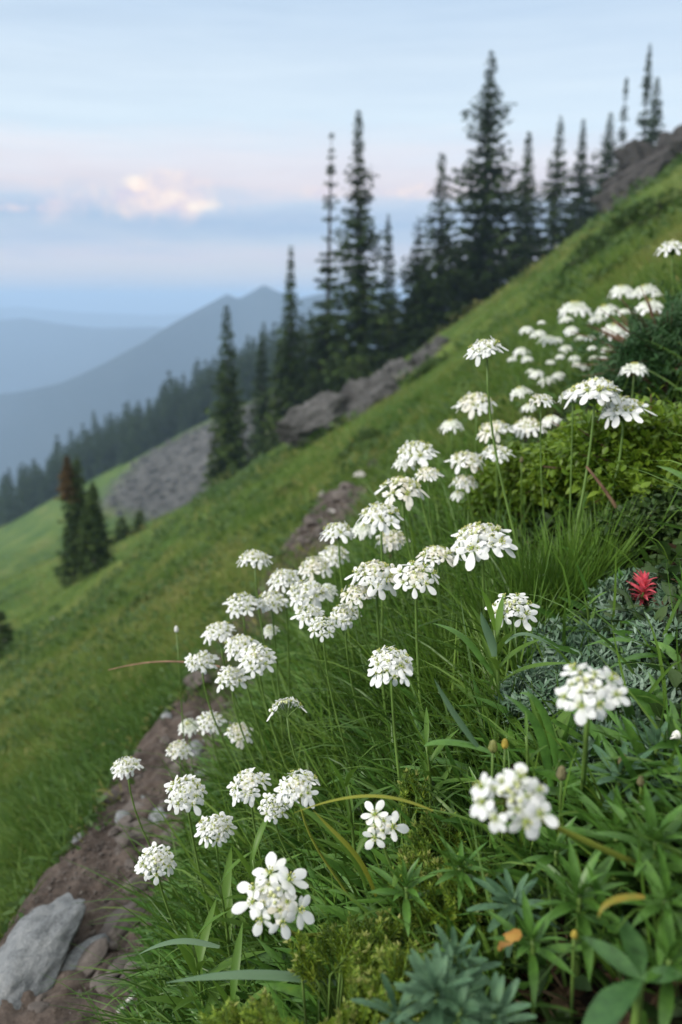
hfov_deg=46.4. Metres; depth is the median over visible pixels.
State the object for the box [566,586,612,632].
leafy herb
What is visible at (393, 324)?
young fir
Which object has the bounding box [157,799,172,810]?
stone
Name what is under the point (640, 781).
flower bud
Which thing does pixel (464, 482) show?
candytuft flower
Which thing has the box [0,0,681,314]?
sky
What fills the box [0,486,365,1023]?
path
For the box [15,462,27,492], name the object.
conifer
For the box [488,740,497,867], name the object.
flower bud
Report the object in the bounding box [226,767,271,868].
candytuft flower
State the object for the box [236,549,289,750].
candytuft flower
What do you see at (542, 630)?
wormwood
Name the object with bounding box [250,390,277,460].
young fir
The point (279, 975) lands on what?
long grass
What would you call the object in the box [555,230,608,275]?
shrub
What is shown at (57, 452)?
conifer
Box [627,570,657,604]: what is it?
red paintbrush flower
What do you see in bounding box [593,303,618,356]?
candytuft flower
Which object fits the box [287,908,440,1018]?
heath cushion
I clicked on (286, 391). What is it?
fir tree
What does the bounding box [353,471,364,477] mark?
stone
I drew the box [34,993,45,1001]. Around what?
stone
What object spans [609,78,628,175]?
fir tree
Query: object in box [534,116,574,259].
fir tree
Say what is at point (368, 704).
bank grass
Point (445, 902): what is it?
heath cushion
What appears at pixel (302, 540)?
gravel
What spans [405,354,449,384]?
shrub
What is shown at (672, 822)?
leafy plant
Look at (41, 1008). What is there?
stone
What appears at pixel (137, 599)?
shrub
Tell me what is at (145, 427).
conifer
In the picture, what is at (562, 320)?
candytuft flower
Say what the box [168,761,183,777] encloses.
stone
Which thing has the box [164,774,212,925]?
candytuft flower
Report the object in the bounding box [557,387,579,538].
candytuft flower
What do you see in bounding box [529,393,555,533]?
candytuft flower
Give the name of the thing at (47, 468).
conifer
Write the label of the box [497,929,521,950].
orange leaf
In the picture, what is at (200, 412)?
conifer
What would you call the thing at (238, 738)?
candytuft flower
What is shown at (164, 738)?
stone
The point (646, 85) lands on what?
fir tree
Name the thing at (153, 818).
stone
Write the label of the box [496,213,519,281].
young fir
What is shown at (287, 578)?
candytuft flower
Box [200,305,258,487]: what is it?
fir tree
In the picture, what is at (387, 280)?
fir tree
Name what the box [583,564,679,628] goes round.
wormwood
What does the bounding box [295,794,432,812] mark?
long grass
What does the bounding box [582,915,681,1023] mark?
broad leaved plant
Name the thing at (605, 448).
bush
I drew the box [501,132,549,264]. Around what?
fir tree
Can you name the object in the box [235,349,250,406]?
conifer
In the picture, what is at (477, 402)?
candytuft flower
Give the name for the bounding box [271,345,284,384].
conifer
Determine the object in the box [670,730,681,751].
flower bud
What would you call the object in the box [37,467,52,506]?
conifer
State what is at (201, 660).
candytuft flower
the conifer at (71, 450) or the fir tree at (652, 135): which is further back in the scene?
the conifer at (71, 450)
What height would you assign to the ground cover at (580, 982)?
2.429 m
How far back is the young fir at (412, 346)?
51.52 m
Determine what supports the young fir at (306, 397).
on the ground at (36, 527)
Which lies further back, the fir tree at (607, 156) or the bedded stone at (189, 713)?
the fir tree at (607, 156)
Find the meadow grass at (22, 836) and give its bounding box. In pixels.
[0,210,681,939]
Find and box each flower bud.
[174,626,190,838]
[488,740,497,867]
[501,738,508,875]
[519,457,523,540]
[556,765,566,833]
[569,930,577,1023]
[617,754,625,798]
[636,775,644,802]
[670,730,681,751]
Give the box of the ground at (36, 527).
[0,163,681,1023]
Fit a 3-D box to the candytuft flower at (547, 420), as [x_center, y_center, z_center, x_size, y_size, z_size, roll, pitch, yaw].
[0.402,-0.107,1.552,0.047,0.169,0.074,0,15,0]
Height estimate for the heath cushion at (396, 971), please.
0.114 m
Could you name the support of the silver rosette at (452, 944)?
on the ground at (36, 527)
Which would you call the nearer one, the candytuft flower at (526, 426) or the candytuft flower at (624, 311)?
the candytuft flower at (526, 426)
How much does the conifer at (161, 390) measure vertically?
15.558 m
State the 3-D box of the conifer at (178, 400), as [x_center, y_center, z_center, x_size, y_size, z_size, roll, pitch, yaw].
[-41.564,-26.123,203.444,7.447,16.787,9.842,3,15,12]
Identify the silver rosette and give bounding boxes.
[351,972,427,1023]
[393,943,483,1023]
[424,970,506,1023]
[428,924,487,1023]
[441,941,500,1016]
[463,972,536,1023]
[466,869,560,977]
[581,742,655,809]
[626,716,681,781]
[645,756,681,813]
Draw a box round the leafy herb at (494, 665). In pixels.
[450,587,572,751]
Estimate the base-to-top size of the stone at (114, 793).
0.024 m
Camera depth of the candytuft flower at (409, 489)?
1.11 m
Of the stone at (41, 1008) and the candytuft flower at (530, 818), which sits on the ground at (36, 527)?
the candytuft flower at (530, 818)
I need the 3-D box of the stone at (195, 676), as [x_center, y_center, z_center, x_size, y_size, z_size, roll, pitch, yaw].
[-0.446,0.536,2.508,0.072,0.084,0.098,-12,19,-37]
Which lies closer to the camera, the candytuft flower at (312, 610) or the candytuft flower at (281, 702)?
the candytuft flower at (281, 702)
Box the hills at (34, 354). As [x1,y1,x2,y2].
[0,318,164,393]
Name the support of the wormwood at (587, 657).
on the ground at (36, 527)
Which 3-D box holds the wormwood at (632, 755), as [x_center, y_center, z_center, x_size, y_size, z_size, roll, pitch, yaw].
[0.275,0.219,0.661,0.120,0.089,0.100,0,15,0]
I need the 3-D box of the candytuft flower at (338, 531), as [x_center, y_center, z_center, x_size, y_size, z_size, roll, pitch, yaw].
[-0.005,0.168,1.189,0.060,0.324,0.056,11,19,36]
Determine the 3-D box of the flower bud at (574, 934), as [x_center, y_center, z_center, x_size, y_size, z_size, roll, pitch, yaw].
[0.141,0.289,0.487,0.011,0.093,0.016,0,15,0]
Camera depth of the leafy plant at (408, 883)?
0.62 m
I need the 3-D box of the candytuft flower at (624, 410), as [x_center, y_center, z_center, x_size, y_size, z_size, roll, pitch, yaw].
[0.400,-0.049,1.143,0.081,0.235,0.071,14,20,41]
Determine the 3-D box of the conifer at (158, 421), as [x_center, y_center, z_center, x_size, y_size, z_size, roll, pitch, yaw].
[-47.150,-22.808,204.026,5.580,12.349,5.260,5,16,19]
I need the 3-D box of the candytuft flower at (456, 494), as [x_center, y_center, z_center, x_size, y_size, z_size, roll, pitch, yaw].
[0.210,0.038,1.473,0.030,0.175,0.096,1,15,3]
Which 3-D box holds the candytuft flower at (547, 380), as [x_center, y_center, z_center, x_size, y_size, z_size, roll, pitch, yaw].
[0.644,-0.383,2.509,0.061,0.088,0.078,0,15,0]
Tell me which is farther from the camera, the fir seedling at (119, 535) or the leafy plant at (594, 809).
the fir seedling at (119, 535)
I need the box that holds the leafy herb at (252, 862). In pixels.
[216,810,307,986]
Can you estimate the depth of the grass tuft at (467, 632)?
1.00 m
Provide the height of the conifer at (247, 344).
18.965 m
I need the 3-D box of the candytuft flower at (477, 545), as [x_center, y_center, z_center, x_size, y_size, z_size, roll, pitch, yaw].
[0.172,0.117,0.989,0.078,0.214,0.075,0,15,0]
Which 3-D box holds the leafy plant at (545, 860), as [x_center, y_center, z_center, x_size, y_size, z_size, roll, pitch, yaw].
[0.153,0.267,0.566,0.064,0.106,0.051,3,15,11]
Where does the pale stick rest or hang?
on the path
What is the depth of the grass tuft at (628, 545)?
1.05 m
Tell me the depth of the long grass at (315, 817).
0.68 m
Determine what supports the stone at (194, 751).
on the path
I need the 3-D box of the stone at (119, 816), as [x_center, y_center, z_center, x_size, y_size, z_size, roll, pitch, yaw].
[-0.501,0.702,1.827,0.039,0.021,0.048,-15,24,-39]
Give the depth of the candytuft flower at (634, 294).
2.13 m
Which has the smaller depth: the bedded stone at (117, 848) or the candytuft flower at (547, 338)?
the bedded stone at (117, 848)
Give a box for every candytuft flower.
[110,756,185,907]
[134,841,179,934]
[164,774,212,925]
[166,739,198,855]
[178,718,198,819]
[184,650,259,812]
[194,811,236,945]
[196,710,230,796]
[201,621,278,785]
[214,665,277,814]
[223,591,283,755]
[224,634,289,813]
[224,722,260,784]
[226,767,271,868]
[231,852,345,939]
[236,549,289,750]
[238,643,291,782]
[256,590,288,751]
[257,792,327,904]
[263,624,309,718]
[267,568,301,747]
[267,696,351,842]
[274,768,351,900]
[286,579,341,725]
[290,604,355,721]
[297,556,332,685]
[308,616,351,770]
[318,544,349,637]
[319,521,360,706]
[322,583,365,683]
[330,602,365,746]
[340,583,414,722]
[344,559,402,751]
[352,522,377,642]
[356,501,403,697]
[361,800,408,865]
[367,645,412,844]
[375,476,436,636]
[375,530,421,632]
[390,560,439,713]
[391,458,445,592]
[397,440,450,598]
[414,466,443,607]
[414,545,461,671]
[437,419,463,508]
[444,450,485,522]
[449,521,517,660]
[450,490,465,566]
[452,391,496,525]
[453,474,477,525]
[466,335,524,576]
[470,763,635,866]
[476,419,513,466]
[480,445,514,524]
[485,593,539,704]
[506,357,516,433]
[510,385,533,444]
[510,416,548,446]
[513,347,531,402]
[519,326,534,439]
[520,356,541,420]
[522,403,536,442]
[525,369,537,392]
[528,369,545,416]
[529,330,549,395]
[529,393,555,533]
[536,335,558,393]
[537,320,545,421]
[538,376,555,394]
[539,415,561,430]
[545,360,557,403]
[550,371,565,387]
[551,337,563,390]
[555,354,568,404]
[555,662,630,808]
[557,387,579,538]
[558,301,592,370]
[559,316,573,349]
[559,345,571,374]
[563,325,583,379]
[563,376,621,535]
[565,328,577,382]
[569,355,580,379]
[572,362,582,381]
[574,335,584,342]
[579,363,590,372]
[584,335,595,367]
[587,315,609,352]
[588,346,597,374]
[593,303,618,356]
[599,395,656,528]
[600,322,629,361]
[607,284,633,323]
[615,308,630,337]
[618,362,648,397]
[628,292,641,310]
[631,283,659,308]
[632,299,663,319]
[649,292,663,311]
[655,239,681,308]
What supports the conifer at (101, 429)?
on the ground at (36, 527)
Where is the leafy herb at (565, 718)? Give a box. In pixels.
[495,692,582,782]
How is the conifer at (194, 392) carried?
on the ground at (36, 527)
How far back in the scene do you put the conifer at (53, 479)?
200.83 m
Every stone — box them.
[0,892,85,1009]
[27,1001,45,1010]
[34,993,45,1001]
[34,1002,49,1012]
[60,933,109,970]
[72,833,81,842]
[76,937,108,976]
[88,930,95,935]
[90,952,129,987]
[96,976,118,993]
[99,899,146,942]
[101,789,120,803]
[107,826,119,836]
[108,941,119,950]
[114,810,130,822]
[114,832,138,848]
[114,845,122,852]
[115,815,132,829]
[119,823,133,831]
[121,801,143,811]
[122,818,153,839]
[122,877,147,894]
[123,961,152,975]
[124,859,134,871]
[134,775,142,779]
[148,807,166,823]
[152,838,162,844]
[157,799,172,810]
[159,735,169,744]
[159,828,174,846]
[161,712,171,717]
[164,754,173,764]
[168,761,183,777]
[172,709,204,719]
[183,671,211,690]
[186,758,200,766]
[187,733,195,739]
[188,739,203,756]
[206,734,215,745]
[303,517,319,526]
[330,489,352,501]
[338,482,355,489]
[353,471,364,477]
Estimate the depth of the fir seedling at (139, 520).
44.72 m
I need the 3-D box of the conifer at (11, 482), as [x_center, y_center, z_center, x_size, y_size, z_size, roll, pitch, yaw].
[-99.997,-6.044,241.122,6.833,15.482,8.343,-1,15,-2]
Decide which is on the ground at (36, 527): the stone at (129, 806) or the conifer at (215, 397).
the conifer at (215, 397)
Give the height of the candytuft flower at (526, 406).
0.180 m
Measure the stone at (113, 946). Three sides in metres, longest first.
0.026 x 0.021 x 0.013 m
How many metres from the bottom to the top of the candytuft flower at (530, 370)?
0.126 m
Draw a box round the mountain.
[0,285,405,493]
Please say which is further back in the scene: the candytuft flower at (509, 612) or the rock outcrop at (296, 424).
the rock outcrop at (296, 424)
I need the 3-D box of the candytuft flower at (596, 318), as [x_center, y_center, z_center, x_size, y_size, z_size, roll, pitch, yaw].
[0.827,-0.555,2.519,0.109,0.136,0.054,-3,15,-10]
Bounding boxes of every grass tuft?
[367,583,555,716]
[398,561,587,691]
[436,521,628,643]
[477,489,656,610]
[529,489,681,579]
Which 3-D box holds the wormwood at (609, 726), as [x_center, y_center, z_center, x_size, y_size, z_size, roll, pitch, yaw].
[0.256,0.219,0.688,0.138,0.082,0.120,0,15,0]
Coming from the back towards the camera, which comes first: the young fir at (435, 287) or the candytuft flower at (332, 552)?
the young fir at (435, 287)
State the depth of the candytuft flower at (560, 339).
2.41 m
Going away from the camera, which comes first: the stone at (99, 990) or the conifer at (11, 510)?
the stone at (99, 990)
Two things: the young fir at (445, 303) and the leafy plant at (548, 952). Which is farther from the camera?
the young fir at (445, 303)
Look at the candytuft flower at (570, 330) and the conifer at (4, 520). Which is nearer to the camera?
the candytuft flower at (570, 330)
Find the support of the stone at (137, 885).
on the path
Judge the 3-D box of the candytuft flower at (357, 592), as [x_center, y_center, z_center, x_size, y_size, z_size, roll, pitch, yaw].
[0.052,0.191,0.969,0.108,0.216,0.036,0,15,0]
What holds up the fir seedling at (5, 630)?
on the ground at (36, 527)
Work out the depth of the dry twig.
1.12 m
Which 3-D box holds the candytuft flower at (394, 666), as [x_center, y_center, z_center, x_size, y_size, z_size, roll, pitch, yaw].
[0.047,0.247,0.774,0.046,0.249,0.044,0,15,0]
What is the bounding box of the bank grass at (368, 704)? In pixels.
[38,242,681,1023]
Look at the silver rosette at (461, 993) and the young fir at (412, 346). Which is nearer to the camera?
the silver rosette at (461, 993)
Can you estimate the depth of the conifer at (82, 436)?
236.21 m
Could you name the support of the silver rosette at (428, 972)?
on the ground at (36, 527)
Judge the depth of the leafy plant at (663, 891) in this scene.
0.46 m
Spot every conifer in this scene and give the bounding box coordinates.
[0,474,17,503]
[0,479,18,526]
[6,490,20,524]
[7,467,16,493]
[13,465,26,511]
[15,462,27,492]
[17,474,36,517]
[21,465,38,505]
[29,459,38,497]
[31,465,48,506]
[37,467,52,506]
[43,461,52,489]
[44,456,58,496]
[47,450,61,501]
[49,435,64,464]
[51,444,61,465]
[54,446,71,495]
[67,428,75,452]
[68,444,76,461]
[71,434,82,459]
[71,443,86,478]
[73,439,90,481]
[78,424,87,448]
[80,430,93,473]
[81,430,97,465]
[85,430,109,479]
[88,411,100,445]
[98,426,105,449]
[102,412,118,456]
[102,415,112,438]
[104,414,118,447]
[104,435,115,470]
[109,414,124,467]
[116,425,131,464]
[119,401,134,432]
[119,404,129,432]
[122,408,131,442]
[125,408,146,461]
[128,401,144,442]
[139,407,158,451]
[141,406,160,451]
[144,399,153,428]
[151,399,163,441]
[153,386,170,431]
[157,382,166,424]
[158,391,177,443]
[159,392,173,428]
[160,371,173,399]
[163,378,179,411]
[165,378,188,433]
[174,372,193,419]
[175,394,189,434]
[178,388,192,425]
[186,365,199,407]
[187,391,198,427]
[189,358,201,398]
[189,377,209,427]
[192,360,213,422]
[196,368,217,422]
[208,356,218,387]
[209,366,225,418]
[235,346,259,403]
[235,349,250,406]
[242,335,253,370]
[245,337,257,374]
[246,352,258,390]
[251,334,269,387]
[256,322,272,354]
[259,333,275,369]
[260,357,273,391]
[268,321,279,354]
[268,348,277,388]
[269,330,276,359]
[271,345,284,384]
[274,316,286,354]
[306,308,315,333]
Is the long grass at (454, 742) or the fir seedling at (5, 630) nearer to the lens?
the long grass at (454, 742)
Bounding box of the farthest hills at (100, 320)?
[0,307,188,327]
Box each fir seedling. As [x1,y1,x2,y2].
[0,611,16,658]
[110,517,131,543]
[125,509,147,536]
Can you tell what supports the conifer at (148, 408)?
on the ground at (36, 527)
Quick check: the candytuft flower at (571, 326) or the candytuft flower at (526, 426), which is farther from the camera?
the candytuft flower at (571, 326)
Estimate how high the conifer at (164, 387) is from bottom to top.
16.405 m
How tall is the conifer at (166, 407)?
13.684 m
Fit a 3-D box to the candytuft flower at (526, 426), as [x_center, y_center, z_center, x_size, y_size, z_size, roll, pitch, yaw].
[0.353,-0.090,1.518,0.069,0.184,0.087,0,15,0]
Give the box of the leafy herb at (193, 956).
[141,897,265,1019]
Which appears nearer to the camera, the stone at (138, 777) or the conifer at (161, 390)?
the stone at (138, 777)
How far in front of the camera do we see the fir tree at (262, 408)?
56.81 m
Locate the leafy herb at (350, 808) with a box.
[314,756,393,891]
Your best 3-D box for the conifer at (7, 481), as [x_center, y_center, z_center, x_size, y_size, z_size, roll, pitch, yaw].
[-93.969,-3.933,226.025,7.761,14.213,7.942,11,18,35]
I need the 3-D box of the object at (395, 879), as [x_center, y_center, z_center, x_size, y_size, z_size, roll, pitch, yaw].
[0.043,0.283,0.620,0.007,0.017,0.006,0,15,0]
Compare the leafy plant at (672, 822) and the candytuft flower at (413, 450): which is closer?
the leafy plant at (672, 822)
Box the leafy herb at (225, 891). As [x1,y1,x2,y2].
[175,845,261,1023]
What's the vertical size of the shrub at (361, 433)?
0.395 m
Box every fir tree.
[53,455,87,587]
[61,481,118,588]
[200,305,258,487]
[246,332,275,462]
[259,246,314,451]
[294,314,315,400]
[295,132,348,402]
[308,109,400,392]
[375,214,400,361]
[376,219,447,365]
[400,153,477,337]
[425,50,542,310]
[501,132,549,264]
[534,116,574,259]
[562,119,596,234]
[584,113,617,222]
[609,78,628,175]
[635,44,652,140]
[641,77,665,147]
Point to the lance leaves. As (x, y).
(335, 910)
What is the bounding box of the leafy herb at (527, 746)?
[516,710,551,845]
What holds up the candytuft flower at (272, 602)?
on the ground at (36, 527)
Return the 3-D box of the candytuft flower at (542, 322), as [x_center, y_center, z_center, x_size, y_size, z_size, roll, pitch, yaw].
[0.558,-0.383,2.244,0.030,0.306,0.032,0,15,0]
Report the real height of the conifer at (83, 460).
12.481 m
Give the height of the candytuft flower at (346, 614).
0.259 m
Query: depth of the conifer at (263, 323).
229.59 m
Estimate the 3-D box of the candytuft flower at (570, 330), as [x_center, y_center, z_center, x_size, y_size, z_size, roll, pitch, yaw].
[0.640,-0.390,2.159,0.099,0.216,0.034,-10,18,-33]
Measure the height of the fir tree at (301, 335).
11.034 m
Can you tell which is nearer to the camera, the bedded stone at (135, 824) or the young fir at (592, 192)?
the bedded stone at (135, 824)
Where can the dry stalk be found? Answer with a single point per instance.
(155, 662)
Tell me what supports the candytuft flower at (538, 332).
on the ground at (36, 527)
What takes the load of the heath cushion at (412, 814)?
on the ground at (36, 527)
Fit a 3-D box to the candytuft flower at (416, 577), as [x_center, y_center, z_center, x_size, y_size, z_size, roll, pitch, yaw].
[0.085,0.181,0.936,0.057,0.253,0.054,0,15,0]
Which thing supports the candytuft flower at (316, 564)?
on the ground at (36, 527)
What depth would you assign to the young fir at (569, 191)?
65.81 m
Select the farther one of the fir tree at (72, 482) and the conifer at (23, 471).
the conifer at (23, 471)
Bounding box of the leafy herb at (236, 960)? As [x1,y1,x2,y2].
[190,922,286,1023]
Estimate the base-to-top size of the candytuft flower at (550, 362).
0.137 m
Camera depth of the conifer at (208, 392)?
197.08 m
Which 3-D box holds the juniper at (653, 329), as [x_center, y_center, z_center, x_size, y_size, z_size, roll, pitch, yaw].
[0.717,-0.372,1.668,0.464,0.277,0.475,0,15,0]
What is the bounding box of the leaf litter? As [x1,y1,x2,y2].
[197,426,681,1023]
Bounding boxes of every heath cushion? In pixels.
[197,929,404,1023]
[219,988,327,1023]
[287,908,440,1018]
[319,965,427,1023]
[348,935,459,1023]
[387,840,445,930]
[393,767,430,853]
[401,853,502,944]
[407,806,472,864]
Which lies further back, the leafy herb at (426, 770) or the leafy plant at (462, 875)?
the leafy herb at (426, 770)
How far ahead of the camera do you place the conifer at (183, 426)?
195.47 m
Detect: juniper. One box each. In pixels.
[557,273,681,394]
[561,358,654,410]
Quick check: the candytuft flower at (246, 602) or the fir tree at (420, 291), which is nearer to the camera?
the candytuft flower at (246, 602)
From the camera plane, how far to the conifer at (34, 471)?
218.18 m
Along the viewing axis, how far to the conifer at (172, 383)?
210.97 m
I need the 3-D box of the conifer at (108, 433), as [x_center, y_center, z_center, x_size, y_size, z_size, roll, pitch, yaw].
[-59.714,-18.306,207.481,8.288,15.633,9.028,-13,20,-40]
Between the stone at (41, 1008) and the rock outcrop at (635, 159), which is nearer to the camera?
the stone at (41, 1008)
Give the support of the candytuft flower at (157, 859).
on the ground at (36, 527)
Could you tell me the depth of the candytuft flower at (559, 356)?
2.20 m
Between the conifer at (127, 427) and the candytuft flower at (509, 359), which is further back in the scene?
the conifer at (127, 427)
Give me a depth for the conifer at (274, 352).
193.07 m
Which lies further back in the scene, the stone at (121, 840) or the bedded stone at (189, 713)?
the bedded stone at (189, 713)
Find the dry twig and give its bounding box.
[586,466,617,509]
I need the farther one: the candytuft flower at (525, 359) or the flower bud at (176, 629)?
the candytuft flower at (525, 359)
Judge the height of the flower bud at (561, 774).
0.120 m
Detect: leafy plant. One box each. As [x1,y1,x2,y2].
[367,858,455,936]
[429,836,487,930]
[485,890,581,1022]
[518,812,593,923]
[531,841,628,981]
[562,783,667,896]
[592,784,681,919]
[610,899,681,1023]
[621,841,681,983]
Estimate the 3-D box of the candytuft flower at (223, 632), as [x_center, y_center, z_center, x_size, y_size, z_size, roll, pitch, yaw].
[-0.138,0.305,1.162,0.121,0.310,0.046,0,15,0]
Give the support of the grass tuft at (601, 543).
on the ground at (36, 527)
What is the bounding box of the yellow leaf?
[598,893,644,918]
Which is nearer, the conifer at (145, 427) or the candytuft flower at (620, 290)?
the candytuft flower at (620, 290)
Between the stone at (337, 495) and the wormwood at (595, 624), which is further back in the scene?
the stone at (337, 495)
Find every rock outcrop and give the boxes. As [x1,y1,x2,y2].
[274,335,450,446]
[589,124,681,214]
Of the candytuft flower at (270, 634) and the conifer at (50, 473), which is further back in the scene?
the conifer at (50, 473)
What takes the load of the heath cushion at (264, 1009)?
on the ground at (36, 527)
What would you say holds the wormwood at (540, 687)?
on the ground at (36, 527)
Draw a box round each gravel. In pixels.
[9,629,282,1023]
[266,478,375,570]
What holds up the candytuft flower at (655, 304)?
on the ground at (36, 527)
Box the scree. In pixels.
[98,395,283,519]
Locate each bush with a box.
[459,458,560,526]
[491,420,580,514]
[518,403,653,499]
[529,385,681,511]
[591,484,681,546]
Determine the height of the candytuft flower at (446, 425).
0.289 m
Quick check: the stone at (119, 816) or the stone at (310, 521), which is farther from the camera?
the stone at (310, 521)
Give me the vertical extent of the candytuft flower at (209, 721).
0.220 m
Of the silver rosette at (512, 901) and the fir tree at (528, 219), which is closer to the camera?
the silver rosette at (512, 901)
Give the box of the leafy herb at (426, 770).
[396,706,472,824]
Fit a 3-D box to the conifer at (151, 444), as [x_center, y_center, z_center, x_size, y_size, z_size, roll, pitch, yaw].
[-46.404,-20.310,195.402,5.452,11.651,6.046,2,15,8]
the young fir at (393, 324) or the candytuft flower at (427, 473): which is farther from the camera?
the young fir at (393, 324)
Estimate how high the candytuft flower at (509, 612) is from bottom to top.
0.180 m
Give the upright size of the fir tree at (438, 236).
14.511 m
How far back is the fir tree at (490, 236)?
55.61 m
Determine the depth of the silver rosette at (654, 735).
0.62 m
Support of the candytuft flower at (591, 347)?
on the ground at (36, 527)
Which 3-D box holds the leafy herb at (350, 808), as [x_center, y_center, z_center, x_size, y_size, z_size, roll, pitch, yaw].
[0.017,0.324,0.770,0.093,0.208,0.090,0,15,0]
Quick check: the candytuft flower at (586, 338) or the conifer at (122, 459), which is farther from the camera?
the conifer at (122, 459)
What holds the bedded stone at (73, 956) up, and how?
on the path
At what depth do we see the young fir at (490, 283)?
55.63 m
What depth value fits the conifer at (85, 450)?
207.12 m
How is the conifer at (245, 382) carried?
on the ground at (36, 527)
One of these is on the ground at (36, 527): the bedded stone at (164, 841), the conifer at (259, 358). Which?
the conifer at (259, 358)
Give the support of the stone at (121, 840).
on the path
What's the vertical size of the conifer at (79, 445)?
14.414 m
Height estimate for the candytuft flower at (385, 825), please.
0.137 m
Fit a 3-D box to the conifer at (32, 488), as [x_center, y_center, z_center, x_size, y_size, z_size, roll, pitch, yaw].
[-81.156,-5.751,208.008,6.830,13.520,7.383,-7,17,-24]
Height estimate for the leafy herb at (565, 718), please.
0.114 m
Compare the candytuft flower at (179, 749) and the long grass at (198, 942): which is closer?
the long grass at (198, 942)
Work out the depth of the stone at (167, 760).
2.07 m
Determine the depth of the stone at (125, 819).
1.80 m
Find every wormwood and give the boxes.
[491,656,574,735]
[521,613,585,664]
[535,645,646,726]
[544,612,647,663]
[561,713,681,778]
[578,660,681,740]
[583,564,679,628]
[605,611,681,669]
[616,721,680,796]
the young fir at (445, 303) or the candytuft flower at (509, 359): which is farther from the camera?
the young fir at (445, 303)
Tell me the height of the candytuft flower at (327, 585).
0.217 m
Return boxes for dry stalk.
[109,661,219,669]
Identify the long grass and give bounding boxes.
[138,938,219,954]
[166,970,335,985]
[293,800,366,886]
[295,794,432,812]
[313,810,376,896]
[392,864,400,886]
[424,739,490,753]
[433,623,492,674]
[434,679,478,746]
[480,612,496,656]
[503,693,553,786]
[505,632,557,647]
[520,692,557,766]
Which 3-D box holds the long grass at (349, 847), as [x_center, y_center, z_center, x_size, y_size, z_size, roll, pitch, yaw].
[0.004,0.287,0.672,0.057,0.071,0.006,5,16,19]
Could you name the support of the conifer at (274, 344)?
on the ground at (36, 527)
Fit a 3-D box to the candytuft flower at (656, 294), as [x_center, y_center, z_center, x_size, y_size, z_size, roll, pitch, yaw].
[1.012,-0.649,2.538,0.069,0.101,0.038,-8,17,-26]
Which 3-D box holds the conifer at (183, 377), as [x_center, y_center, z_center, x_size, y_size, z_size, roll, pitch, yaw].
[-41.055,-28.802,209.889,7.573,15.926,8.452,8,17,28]
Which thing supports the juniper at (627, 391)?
on the ground at (36, 527)
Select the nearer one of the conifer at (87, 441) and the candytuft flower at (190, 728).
the candytuft flower at (190, 728)
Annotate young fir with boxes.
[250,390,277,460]
[294,373,325,405]
[314,335,345,393]
[331,360,377,390]
[380,293,412,362]
[387,305,434,361]
[413,270,451,335]
[425,232,484,322]
[425,280,467,337]
[467,248,514,309]
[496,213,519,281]
[500,208,533,282]
[529,192,552,264]
[553,173,585,240]
[581,149,602,218]
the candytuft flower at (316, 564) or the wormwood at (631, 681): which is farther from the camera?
the candytuft flower at (316, 564)
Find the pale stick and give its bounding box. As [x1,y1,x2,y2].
[116,995,134,1012]
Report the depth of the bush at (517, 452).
1.38 m
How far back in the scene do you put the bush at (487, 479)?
1.45 m
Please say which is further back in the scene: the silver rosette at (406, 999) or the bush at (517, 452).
the bush at (517, 452)
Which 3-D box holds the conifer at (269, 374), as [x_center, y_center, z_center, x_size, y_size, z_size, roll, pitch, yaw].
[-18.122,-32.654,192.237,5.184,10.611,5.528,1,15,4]
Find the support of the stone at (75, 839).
on the path
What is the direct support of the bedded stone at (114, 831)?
on the path
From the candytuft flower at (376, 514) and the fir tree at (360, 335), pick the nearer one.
the candytuft flower at (376, 514)
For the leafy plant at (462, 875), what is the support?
on the ground at (36, 527)
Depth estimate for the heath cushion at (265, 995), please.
0.57 m
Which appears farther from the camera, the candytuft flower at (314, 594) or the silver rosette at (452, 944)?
the candytuft flower at (314, 594)
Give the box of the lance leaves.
[97,290,681,1023]
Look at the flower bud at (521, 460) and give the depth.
1.31 m
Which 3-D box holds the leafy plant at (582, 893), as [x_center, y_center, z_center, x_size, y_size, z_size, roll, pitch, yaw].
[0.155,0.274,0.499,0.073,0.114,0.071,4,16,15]
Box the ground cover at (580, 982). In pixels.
[166,274,681,1023]
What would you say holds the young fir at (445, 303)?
on the ground at (36, 527)
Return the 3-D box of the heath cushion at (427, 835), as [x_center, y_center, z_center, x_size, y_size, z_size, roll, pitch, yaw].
[0.089,0.308,0.713,0.064,0.099,0.055,0,15,0]
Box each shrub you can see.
[120,588,155,615]
[273,479,302,499]
[333,426,384,463]
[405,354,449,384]
[543,278,575,299]
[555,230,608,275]
[587,261,622,285]
[594,196,655,241]
[631,187,681,234]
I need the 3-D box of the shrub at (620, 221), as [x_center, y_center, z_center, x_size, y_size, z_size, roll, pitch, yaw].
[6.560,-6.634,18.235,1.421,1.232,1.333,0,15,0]

